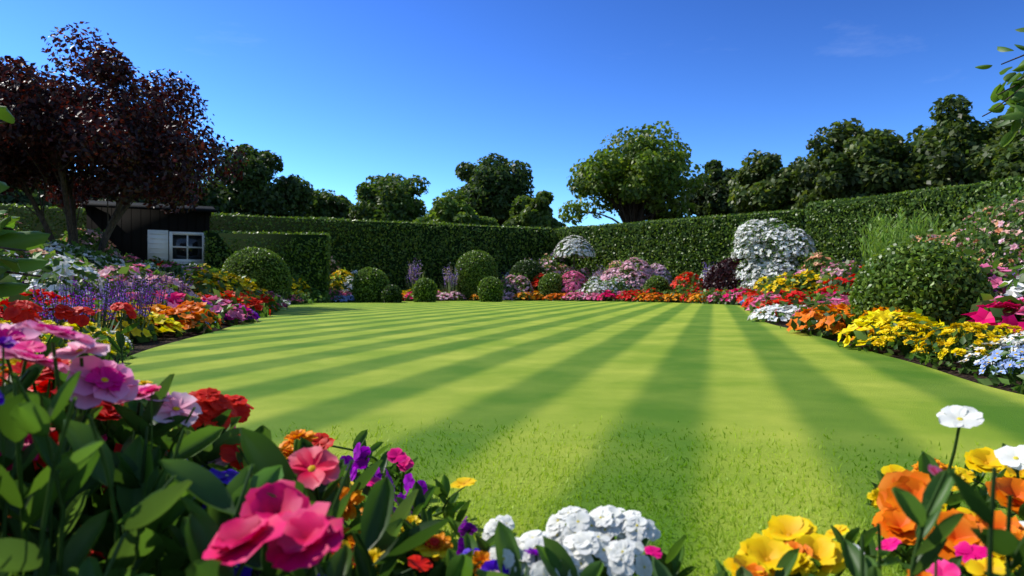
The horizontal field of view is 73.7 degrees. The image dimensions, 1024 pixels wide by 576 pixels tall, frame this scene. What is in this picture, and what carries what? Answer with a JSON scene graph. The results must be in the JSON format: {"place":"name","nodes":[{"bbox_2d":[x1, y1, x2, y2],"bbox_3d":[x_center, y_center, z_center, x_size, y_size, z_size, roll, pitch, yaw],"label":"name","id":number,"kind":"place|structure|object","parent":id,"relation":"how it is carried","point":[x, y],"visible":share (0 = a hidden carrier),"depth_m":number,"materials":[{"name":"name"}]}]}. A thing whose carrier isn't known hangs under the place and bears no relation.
{"place":"outdoors","nodes":[
{"label":"outdoors","id":0,"kind":"place"},
{"bbox_2d":[0,300,1021,575],"bbox_3d":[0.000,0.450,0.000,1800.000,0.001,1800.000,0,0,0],"label":"ground","id":1,"kind":"structure","parent":0,"point":[160,340],"depth_m":4.84,"materials":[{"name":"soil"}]},
{"bbox_2d":[0,21,248,251],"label":"purple tree","id":2,"kind":"object","parent":1,"relation":"on","point":[118,137],"depth_m":12.91,"materials":[{"name":"purple plant"}]},
{"bbox_2d":[81,200,216,266],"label":"garden shed","id":3,"kind":"structure","parent":1,"relation":"on","point":[141,231],"depth_m":19.67,"materials":[{"name":"black paint"}]},
{"bbox_2d":[0,175,1023,294],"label":"hedges","id":4,"kind":"object","parent":1,"relation":"on","point":[281,237],"visible":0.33,"depth_m":23.53,"materials":[{"name":"green plant"}]},
{"bbox_2d":[0,300,1023,575],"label":"flowers","id":5,"kind":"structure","parent":1,"relation":"on","point":[152,513],"depth_m":0.85,"materials":[{"name":"multicoloured plant"}]},
{"bbox_2d":[0,210,1023,575],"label":"border","id":6,"kind":"object","parent":1,"relation":"on","point":[968,366],"depth_m":7.29,"materials":[{"name":"multicoloured plant"}]},
{"bbox_2d":[0,27,1023,297],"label":"leafy branches","id":7,"kind":"object","parent":6,"relation":"on","point":[36,239],"visible":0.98,"depth_m":2.18,"materials":[{"name":"green plant"}]},
{"bbox_2d":[142,238,997,344],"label":"rounded shrubs","id":8,"kind":"object","parent":1,"relation":"on","point":[869,267],"visible":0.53,"depth_m":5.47,"materials":[{"name":"green plant"}]},
{"bbox_2d":[702,257,750,290],"bbox_3d":[6.927,-0.235,20.993,2.103,1.484,2.089,0,0,0],"label":"purple shrub","id":9,"kind":"object","parent":1,"relation":"on","point":[715,268],"depth_m":20.46,"materials":[{"name":"purple plant"}]},
{"bbox_2d":[0,0,1023,258],"label":"sky","id":10,"kind":"structure","parent":0,"point":[346,92],"materials":[{"name":"blue"}]},
{"bbox_2d":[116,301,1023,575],"bbox_3d":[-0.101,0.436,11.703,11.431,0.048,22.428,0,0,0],"label":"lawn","id":11,"kind":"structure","parent":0,"point":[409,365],"depth_m":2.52,"materials":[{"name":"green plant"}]}
]}

